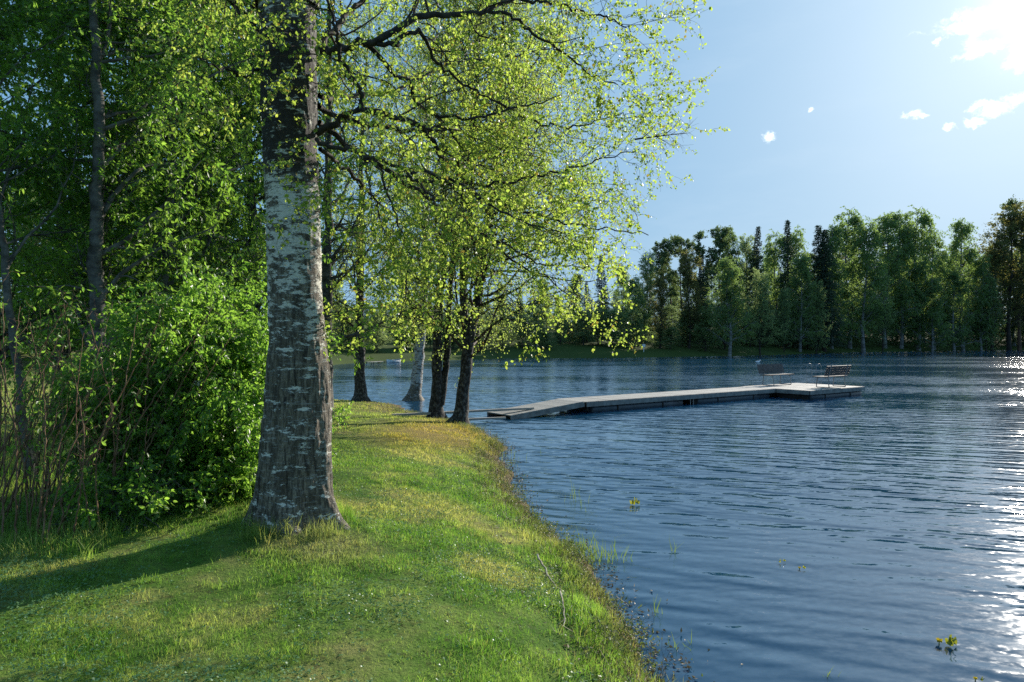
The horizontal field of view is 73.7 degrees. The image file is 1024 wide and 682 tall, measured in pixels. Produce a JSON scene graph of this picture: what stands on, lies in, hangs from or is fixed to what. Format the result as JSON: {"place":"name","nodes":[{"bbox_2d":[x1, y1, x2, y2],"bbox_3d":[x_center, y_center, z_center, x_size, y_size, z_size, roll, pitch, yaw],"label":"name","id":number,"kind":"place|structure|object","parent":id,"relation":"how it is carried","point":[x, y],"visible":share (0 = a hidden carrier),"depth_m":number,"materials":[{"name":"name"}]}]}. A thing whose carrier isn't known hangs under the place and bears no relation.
{"place":"outdoors","nodes":[
{"label":"outdoors","id":0,"kind":"place"},
{"bbox_2d":[0,317,1023,681],"bbox_3d":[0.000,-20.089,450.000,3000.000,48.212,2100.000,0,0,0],"label":"ground","id":1,"kind":"structure","parent":0,"point":[360,651],"depth_m":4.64,"materials":[{"name":"plant"}]},
{"bbox_2d":[0,176,54,368],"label":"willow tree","id":2,"kind":"object","parent":1,"relation":"on","point":[12,281],"visible":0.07,"depth_m":33.89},
{"bbox_2d":[0,135,84,356],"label":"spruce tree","id":3,"kind":"object","parent":1,"relation":"on","point":[41,299],"visible":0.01,"depth_m":37.86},
{"bbox_2d":[0,0,150,438],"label":"bird cherry tree","id":4,"kind":"object","parent":1,"relation":"on","point":[15,294],"visible":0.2,"depth_m":11.13,"materials":[{"name":"green plant"}]},
{"bbox_2d":[0,0,191,480],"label":"bird cherry tree","id":5,"kind":"object","parent":1,"relation":"on","point":[13,145],"visible":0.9,"depth_m":8.37,"materials":[{"name":"green plant"}]},
{"bbox_2d":[0,0,196,431],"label":"bird cherry tree","id":6,"kind":"object","parent":1,"relation":"on","point":[28,259],"visible":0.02,"depth_m":12.39,"materials":[{"name":"green plant"}]},
{"bbox_2d":[35,449,219,533],"bbox_3d":[-3.529,1.492,6.088,1.910,1.056,1.277,0,0,31],"label":"seedling shrub","id":7,"kind":"object","parent":1,"relation":"on","point":[105,482],"visible":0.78,"depth_m":5.94,"materials":[{"name":"green plant"}]},
{"bbox_2d":[0,0,259,371],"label":"bird cherry tree","id":8,"kind":"object","parent":1,"relation":"on","point":[96,266],"visible":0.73,"depth_m":8.88,"materials":[{"name":"green plant"}]},
{"bbox_2d":[0,270,267,545],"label":"cane shrub","id":9,"kind":"object","parent":1,"relation":"on","point":[22,451],"visible":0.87,"depth_m":5.86,"materials":[{"name":"green plant"}]},
{"bbox_2d":[12,0,261,361],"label":"bird cherry tree","id":10,"kind":"object","parent":1,"relation":"on","point":[33,89],"visible":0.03,"depth_m":12.42,"materials":[{"name":"green plant"}]},
{"bbox_2d":[11,249,339,516],"bbox_3d":[-3.624,0.650,7.313,3.690,3.323,2.945,0,0,0],"label":"green shrub","id":11,"kind":"object","parent":1,"relation":"on","point":[217,436],"visible":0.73,"depth_m":6.59,"materials":[{"name":"green plant"}]},
{"bbox_2d":[31,5,326,338],"bbox_3d":[-6.691,-5.179,14.378,4.911,14.000,5.571,0,0,0],"label":"bird cherry tree","id":12,"kind":"object","parent":1,"relation":"on","point":[116,64],"visible":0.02,"depth_m":13.19,"materials":[{"name":"green plant"}]},
{"bbox_2d":[73,0,332,364],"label":"bird cherry tree","id":13,"kind":"object","parent":1,"relation":"on","point":[224,155],"visible":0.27,"depth_m":10.49,"materials":[{"name":"green plant"}]},
{"bbox_2d":[88,0,329,355],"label":"bird cherry tree","id":14,"kind":"object","parent":1,"relation":"on","point":[229,223],"visible":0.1,"depth_m":12.20,"materials":[{"name":"green plant"}]},
{"bbox_2d":[143,0,391,374],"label":"bird cherry tree","id":15,"kind":"object","parent":1,"relation":"on","point":[324,215],"visible":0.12,"depth_m":12.92,"materials":[{"name":"green plant"}]},
{"bbox_2d":[0,432,633,681],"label":"clover leaves","id":16,"kind":"object","parent":1,"relation":"on","point":[184,664],"visible":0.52,"depth_m":4.42,"materials":[{"name":"green plant"}]},
{"bbox_2d":[237,0,418,414],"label":"birch tree","id":17,"kind":"object","parent":1,"relation":"on","point":[327,276],"visible":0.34,"depth_m":16.72,"materials":[{"name":"plant"}]},
{"bbox_2d":[326,330,352,454],"bbox_3d":[-2.499,0.783,8.988,0.781,1.847,0.785,0,0,0],"label":"rowan sapling","id":18,"kind":"object","parent":1,"relation":"on","point":[341,409],"visible":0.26,"depth_m":9.03,"materials":[{"name":"green plant"}]},
{"bbox_2d":[332,307,352,346],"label":"willow tree","id":19,"kind":"object","parent":1,"relation":"on","point":[339,324],"visible":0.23,"depth_m":77.12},
{"bbox_2d":[334,313,373,348],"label":"willow tree","id":20,"kind":"object","parent":1,"relation":"on","point":[347,326],"visible":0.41,"depth_m":76.44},
{"bbox_2d":[317,0,432,401],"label":"birch tree","id":21,"kind":"object","parent":1,"relation":"on","point":[360,391],"visible":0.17,"depth_m":23.42,"materials":[{"name":"green plant"}]},
{"bbox_2d":[364,310,393,352],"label":"willow tree","id":22,"kind":"object","parent":1,"relation":"on","point":[382,337],"visible":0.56,"depth_m":77.64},
{"bbox_2d":[383,306,427,348],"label":"willow tree","id":23,"kind":"object","parent":1,"relation":"on","point":[405,340],"visible":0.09,"depth_m":83.03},
{"bbox_2d":[347,0,496,400],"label":"birch tree","id":24,"kind":"object","parent":1,"relation":"on","point":[414,392],"visible":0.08,"depth_m":25.20,"materials":[{"name":"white plant"}]},
{"bbox_2d":[119,0,730,535],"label":"birch tree","id":25,"kind":"object","parent":1,"relation":"on","point":[295,466],"visible":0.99,"depth_m":5.80,"materials":[{"name":"green plant"}]},
{"bbox_2d":[323,0,609,418],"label":"birch tree","id":26,"kind":"object","parent":1,"relation":"on","point":[438,391],"visible":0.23,"depth_m":18.44,"materials":[{"name":"green plant"}]},
{"bbox_2d":[317,0,649,425],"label":"birch tree","id":27,"kind":"object","parent":1,"relation":"on","point":[461,409],"visible":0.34,"depth_m":17.02,"materials":[{"name":"green plant"}]},
{"bbox_2d":[482,313,500,343],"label":"willow tree","id":28,"kind":"object","parent":1,"relation":"on","point":[490,324],"visible":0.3,"depth_m":94.45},
{"bbox_2d":[492,329,509,347],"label":"willow tree","id":29,"kind":"object","parent":1,"relation":"on","point":[501,344],"visible":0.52,"depth_m":91.06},
{"bbox_2d":[492,282,511,329],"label":"birch tree","id":30,"kind":"object","parent":1,"relation":"on","point":[503,315],"visible":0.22,"depth_m":103.67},
{"bbox_2d":[504,321,519,343],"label":"willow tree","id":31,"kind":"object","parent":1,"relation":"on","point":[512,340],"visible":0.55,"depth_m":95.61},
{"bbox_2d":[510,312,533,347],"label":"willow tree","id":32,"kind":"object","parent":1,"relation":"on","point":[524,326],"visible":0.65,"depth_m":93.05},
{"bbox_2d":[519,304,546,340],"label":"willow tree","id":33,"kind":"object","parent":1,"relation":"on","point":[528,313],"visible":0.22,"depth_m":95.79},
{"bbox_2d":[522,307,549,349],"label":"birch tree","id":34,"kind":"object","parent":1,"relation":"on","point":[533,318],"visible":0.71,"depth_m":91.59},
{"bbox_2d":[525,296,551,323],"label":"willow tree","id":35,"kind":"object","parent":1,"relation":"on","point":[541,309],"visible":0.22,"depth_m":108.23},
{"bbox_2d":[535,277,554,329],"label":"birch tree","id":36,"kind":"object","parent":1,"relation":"on","point":[548,309],"visible":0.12,"depth_m":109.73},
{"bbox_2d":[538,327,557,348],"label":"willow tree","id":37,"kind":"object","parent":1,"relation":"on","point":[547,342],"visible":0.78,"depth_m":92.57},
{"bbox_2d":[536,554,568,595],"bbox_3d":[0.287,1.931,5.588,0.104,0.156,0.737,0,0,-17],"label":"dry stick","id":38,"kind":"object","parent":1,"relation":"on","point":[539,559],"visible":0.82,"depth_m":5.70,"materials":[{"name":"grey wood"}]},
{"bbox_2d":[547,305,572,340],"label":"willow tree","id":39,"kind":"object","parent":1,"relation":"on","point":[558,325],"visible":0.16,"depth_m":98.17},
{"bbox_2d":[552,299,569,344],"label":"willow tree","id":40,"kind":"object","parent":1,"relation":"on","point":[561,334],"visible":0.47,"depth_m":95.85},
{"bbox_2d":[385,405,742,681],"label":"undergrowth","id":41,"kind":"object","parent":1,"relation":"on","point":[624,646],"visible":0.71,"depth_m":5.87,"materials":[{"name":"green plant"}]},
{"bbox_2d":[565,322,576,342],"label":"willow tree","id":42,"kind":"object","parent":1,"relation":"on","point":[569,331],"visible":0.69,"depth_m":98.02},
{"bbox_2d":[567,273,592,331],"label":"birch tree","id":43,"kind":"object","parent":1,"relation":"on","point":[573,293],"visible":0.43,"depth_m":103.75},
{"bbox_2d":[570,310,597,344],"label":"willow tree","id":44,"kind":"object","parent":1,"relation":"on","point":[578,329],"visible":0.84,"depth_m":97.33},
{"bbox_2d":[576,282,595,342],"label":"spruce tree","id":45,"kind":"object","parent":1,"relation":"on","point":[584,299],"visible":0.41,"depth_m":99.93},
{"bbox_2d":[579,307,609,344],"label":"willow tree","id":46,"kind":"object","parent":1,"relation":"on","point":[596,313],"visible":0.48,"depth_m":98.69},
{"bbox_2d":[593,255,612,334],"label":"spruce tree","id":47,"kind":"object","parent":1,"relation":"on","point":[600,289],"visible":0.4,"depth_m":108.01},
{"bbox_2d":[592,309,630,346],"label":"willow tree","id":48,"kind":"object","parent":1,"relation":"on","point":[613,333],"visible":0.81,"depth_m":97.64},
{"bbox_2d":[603,307,629,343],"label":"willow tree","id":49,"kind":"object","parent":1,"relation":"on","point":[621,314],"visible":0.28,"depth_m":101.92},
{"bbox_2d":[608,263,635,335],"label":"birch tree","id":50,"kind":"object","parent":1,"relation":"on","point":[622,295],"visible":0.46,"depth_m":111.34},
{"bbox_2d":[619,307,647,348],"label":"willow tree","id":51,"kind":"object","parent":1,"relation":"on","point":[635,322],"visible":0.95,"depth_m":98.27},
{"bbox_2d":[619,274,651,337],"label":"birch tree","id":52,"kind":"object","parent":1,"relation":"on","point":[638,300],"visible":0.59,"depth_m":103.46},
{"bbox_2d":[627,312,658,343],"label":"willow tree","id":53,"kind":"object","parent":1,"relation":"on","point":[644,320],"visible":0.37,"depth_m":102.96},
{"bbox_2d":[631,249,666,341],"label":"birch tree","id":54,"kind":"object","parent":1,"relation":"on","point":[648,270],"visible":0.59,"depth_m":107.60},
{"bbox_2d":[650,328,666,347],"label":"willow tree","id":55,"kind":"object","parent":1,"relation":"on","point":[655,342],"visible":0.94,"depth_m":101.80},
{"bbox_2d":[648,273,672,348],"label":"aspen tree","id":56,"kind":"object","parent":1,"relation":"on","point":[659,310],"visible":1,"depth_m":101.73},
{"bbox_2d":[651,238,678,338],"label":"pine tree","id":57,"kind":"object","parent":1,"relation":"on","point":[662,255],"visible":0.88,"depth_m":111.70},
{"bbox_2d":[658,304,678,335],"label":"willow tree","id":58,"kind":"object","parent":1,"relation":"on","point":[670,324],"visible":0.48,"depth_m":111.73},
{"bbox_2d":[654,296,685,336],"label":"willow tree","id":59,"kind":"object","parent":1,"relation":"on","point":[674,303],"visible":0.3,"depth_m":119.16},
{"bbox_2d":[660,235,682,322],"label":"pine tree","id":60,"kind":"object","parent":1,"relation":"on","point":[668,259],"visible":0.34,"depth_m":115.89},
{"bbox_2d":[662,326,681,348],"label":"willow tree","id":61,"kind":"object","parent":1,"relation":"on","point":[668,334],"visible":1,"depth_m":102.02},
{"bbox_2d":[666,234,697,334],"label":"pine tree","id":62,"kind":"object","parent":1,"relation":"on","point":[679,241],"visible":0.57,"depth_m":113.94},
{"bbox_2d":[674,318,693,345],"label":"willow tree","id":63,"kind":"object","parent":1,"relation":"on","point":[684,334],"visible":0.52,"depth_m":106.98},
{"bbox_2d":[671,306,702,346],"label":"willow tree","id":64,"kind":"object","parent":1,"relation":"on","point":[686,329],"visible":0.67,"depth_m":105.74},
{"bbox_2d":[674,248,706,348],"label":"aspen tree","id":65,"kind":"object","parent":1,"relation":"on","point":[687,272],"visible":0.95,"depth_m":104.63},
{"bbox_2d":[684,230,719,343],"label":"tree","id":66,"kind":"object","parent":1,"relation":"on","point":[699,249],"visible":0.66,"depth_m":112.37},
{"bbox_2d":[692,255,712,347],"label":"spruce tree","id":67,"kind":"object","parent":1,"relation":"on","point":[701,278],"visible":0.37,"depth_m":107.80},
{"bbox_2d":[688,304,728,350],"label":"willow tree","id":68,"kind":"object","parent":1,"relation":"on","point":[704,314],"visible":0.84,"depth_m":103.20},
{"bbox_2d":[705,264,721,308],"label":"willow tree","id":69,"kind":"object","parent":1,"relation":"on","point":[709,296],"visible":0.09,"depth_m":136.07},
{"bbox_2d":[706,225,742,344],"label":"pine tree","id":70,"kind":"object","parent":1,"relation":"on","point":[720,242],"visible":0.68,"depth_m":115.80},
{"bbox_2d":[713,305,742,348],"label":"willow tree","id":71,"kind":"object","parent":1,"relation":"on","point":[733,323],"visible":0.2,"depth_m":108.82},
{"bbox_2d":[701,257,759,355],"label":"birch tree","id":72,"kind":"object","parent":1,"relation":"on","point":[732,294],"visible":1,"depth_m":100.86,"materials":[{"name":"plant"}]},
{"bbox_2d":[713,231,747,342],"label":"birch tree","id":73,"kind":"object","parent":1,"relation":"on","point":[732,237],"visible":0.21,"depth_m":119.05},
{"bbox_2d":[739,318,761,346],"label":"willow tree","id":74,"kind":"object","parent":1,"relation":"on","point":[749,329],"visible":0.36,"depth_m":116.28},
{"bbox_2d":[734,233,774,343],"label":"pine tree","id":75,"kind":"object","parent":1,"relation":"on","point":[748,252],"visible":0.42,"depth_m":121.81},
{"bbox_2d":[743,226,780,345],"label":"spruce tree","id":76,"kind":"object","parent":1,"relation":"on","point":[757,253],"visible":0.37,"depth_m":119.91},
{"bbox_2d":[744,267,786,354],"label":"willow tree","id":77,"kind":"object","parent":1,"relation":"on","point":[759,300],"visible":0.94,"depth_m":105.53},
{"bbox_2d":[760,256,776,333],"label":"birch tree","id":78,"kind":"object","parent":1,"relation":"on","point":[771,270],"visible":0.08,"depth_m":151.19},
{"bbox_2d":[752,229,789,344],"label":"birch tree","id":79,"kind":"object","parent":1,"relation":"on","point":[772,251],"visible":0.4,"depth_m":127.36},
{"bbox_2d":[772,287,798,351],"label":"willow tree","id":80,"kind":"object","parent":1,"relation":"on","point":[782,300],"visible":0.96,"depth_m":112.80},
{"bbox_2d":[769,220,805,347],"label":"spruce tree","id":81,"kind":"object","parent":1,"relation":"on","point":[787,257],"visible":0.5,"depth_m":122.48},
{"bbox_2d":[773,225,812,346],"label":"birch tree","id":82,"kind":"object","parent":1,"relation":"on","point":[798,244],"visible":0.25,"depth_m":128.98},
{"bbox_2d":[779,254,827,351],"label":"birch tree","id":83,"kind":"object","parent":1,"relation":"on","point":[801,264],"visible":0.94,"depth_m":117.67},
{"bbox_2d":[802,279,832,353],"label":"willow tree","id":84,"kind":"object","parent":1,"relation":"on","point":[817,304],"visible":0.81,"depth_m":118.74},
{"bbox_2d":[798,225,846,349],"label":"spruce tree","id":85,"kind":"object","parent":1,"relation":"on","point":[818,242],"visible":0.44,"depth_m":126.97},
{"bbox_2d":[798,229,851,351],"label":"spruce tree","id":86,"kind":"object","parent":1,"relation":"on","point":[825,234],"visible":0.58,"depth_m":125.65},
{"bbox_2d":[819,223,860,348],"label":"birch tree","id":87,"kind":"object","parent":1,"relation":"on","point":[835,239],"visible":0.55,"depth_m":130.82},
{"bbox_2d":[830,205,880,348],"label":"birch tree","id":88,"kind":"object","parent":1,"relation":"on","point":[854,220],"visible":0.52,"depth_m":136.53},
{"bbox_2d":[834,217,894,351],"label":"birch tree","id":89,"kind":"object","parent":1,"relation":"on","point":[875,283],"visible":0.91,"depth_m":133.09,"materials":[{"name":"plant"}]},
{"bbox_2d":[866,272,898,351],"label":"willow tree","id":90,"kind":"object","parent":1,"relation":"on","point":[880,291],"visible":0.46,"depth_m":138.73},
{"bbox_2d":[854,212,922,347],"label":"birch tree","id":91,"kind":"object","parent":1,"relation":"on","point":[888,255],"visible":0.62,"depth_m":142.09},
{"bbox_2d":[882,209,926,348],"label":"birch tree","id":92,"kind":"object","parent":1,"relation":"on","point":[904,236],"visible":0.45,"depth_m":144.40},
{"bbox_2d":[889,204,957,350],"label":"birch tree","id":93,"kind":"object","parent":1,"relation":"on","point":[925,220],"visible":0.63,"depth_m":145.19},
{"bbox_2d":[906,277,958,351],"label":"birch tree","id":94,"kind":"object","parent":1,"relation":"on","point":[935,309],"visible":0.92,"depth_m":142.42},
{"bbox_2d":[918,226,964,349],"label":"birch tree","id":95,"kind":"object","parent":1,"relation":"on","point":[942,269],"visible":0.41,"depth_m":148.62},
{"bbox_2d":[928,266,991,350],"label":"birch tree","id":96,"kind":"object","parent":1,"relation":"on","point":[954,277],"visible":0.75,"depth_m":147.46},
{"bbox_2d":[941,217,1002,350],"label":"birch tree","id":97,"kind":"object","parent":1,"relation":"on","point":[969,255],"visible":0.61,"depth_m":150.80,"materials":[{"name":"plant"}]},
{"bbox_2d":[961,251,1004,350],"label":"birch tree","id":98,"kind":"object","parent":1,"relation":"on","point":[980,272],"visible":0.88,"depth_m":149.88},
{"bbox_2d":[967,273,1007,350],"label":"willow tree","id":99,"kind":"object","parent":1,"relation":"on","point":[1003,333],"visible":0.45,"depth_m":150.87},
{"bbox_2d":[967,229,1019,350],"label":"aspen tree","id":100,"kind":"object","parent":1,"relation":"on","point":[996,268],"visible":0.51,"depth_m":151.76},
{"bbox_2d":[966,198,1023,350],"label":"aspen tree","id":101,"kind":"object","parent":1,"relation":"on","point":[1010,224],"visible":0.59,"depth_m":155.22,"materials":[{"name":"plant"}]},
{"bbox_2d":[988,194,1023,349],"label":"pine tree","id":102,"kind":"object","parent":1,"relation":"on","point":[1021,250],"visible":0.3,"depth_m":160.00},
{"bbox_2d":[997,320,1023,343],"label":"willow tree","id":103,"kind":"object","parent":1,"relation":"on","point":[1013,338],"visible":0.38,"depth_m":170.28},
{"bbox_2d":[998,250,1023,345],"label":"birch tree","id":104,"kind":"object","parent":1,"relation":"on","point":[1014,343],"visible":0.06,"depth_m":171.31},
{"bbox_2d":[1002,203,1023,326],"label":"aspen tree","id":105,"kind":"object","parent":1,"relation":"on","point":[1017,290],"visible":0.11,"depth_m":164.20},
{"bbox_2d":[0,0,1023,323],"label":"sky","id":106,"kind":"structure","parent":0,"point":[874,108],"materials":[{"name":"blue"}]},
{"bbox_2d":[333,350,1023,681],"bbox_3d":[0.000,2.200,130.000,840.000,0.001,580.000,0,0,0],"label":"water","id":107,"kind":"structure","parent":0,"point":[886,507],"depth_m":9.48,"materials":[{"name":"liquid"}]},
{"bbox_2d":[469,417,505,419],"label":"mooring beam","id":108,"kind":"structure","parent":107,"relation":"on","point":[486,418],"depth_m":18.47,"materials":[{"name":"grey wood"}]},
{"bbox_2d":[487,399,584,418],"bbox_3d":[0.736,2.044,20.453,2.777,0.411,1.210,0,0,-36],"label":"gangway","id":109,"kind":"object","parent":107,"relation":"on","point":[549,407],"visible":0.85,"depth_m":20.16,"materials":[{"name":"grey wood"}]},
{"bbox_2d":[391,407,533,415],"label":"mooring beam","id":110,"kind":"structure","parent":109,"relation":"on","point":[470,411],"depth_m":19.12,"materials":[{"name":"grey wood"}]},
{"bbox_2d":[563,530,596,557],"bbox_3d":[0.674,2.103,7.071,0.374,0.294,0.792,0,0,21],"label":"reed clump","id":111,"kind":"object","parent":107,"relation":"in","point":[580,542],"visible":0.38,"depth_m":7.10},
{"bbox_2d":[573,538,631,564],"bbox_3d":[0.923,2.131,6.911,0.607,0.238,0.483,0,0,0],"label":"reed clump","id":112,"kind":"object","parent":107,"relation":"in","point":[614,550],"visible":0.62,"depth_m":6.88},
{"bbox_2d":[558,383,864,411],"bbox_3d":[7.851,2.080,24.940,13.945,0.465,3.060,0,0,-36],"label":"floating dock","id":113,"kind":"object","parent":107,"relation":"on","point":[805,391],"visible":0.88,"depth_m":24.59,"materials":[{"name":"grey wood"}]},
{"bbox_2d":[757,364,794,385],"bbox_3d":[11.114,1.411,28.750,1.800,0.891,0.653,0,0,-36],"label":"park bench","id":114,"kind":"object","parent":113,"relation":"on","point":[768,369],"visible":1,"depth_m":28.81,"materials":[{"name":"wood"}]},
{"bbox_2d":[813,365,850,387],"bbox_3d":[12.830,1.411,27.351,1.800,0.891,0.653,0,0,-36],"label":"park bench","id":115,"kind":"object","parent":113,"relation":"on","point":[838,371],"visible":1,"depth_m":27.14,"materials":[{"name":"wood"}]},
{"bbox_2d":[935,634,956,645],"bbox_3d":[3.140,2.193,4.936,0.141,0.151,0.079,0,0,26],"label":"water lily","id":116,"kind":"object","parent":107,"relation":"in","point":[950,641],"visible":0.94,"depth_m":4.92,"materials":[{"name":"green plant"}]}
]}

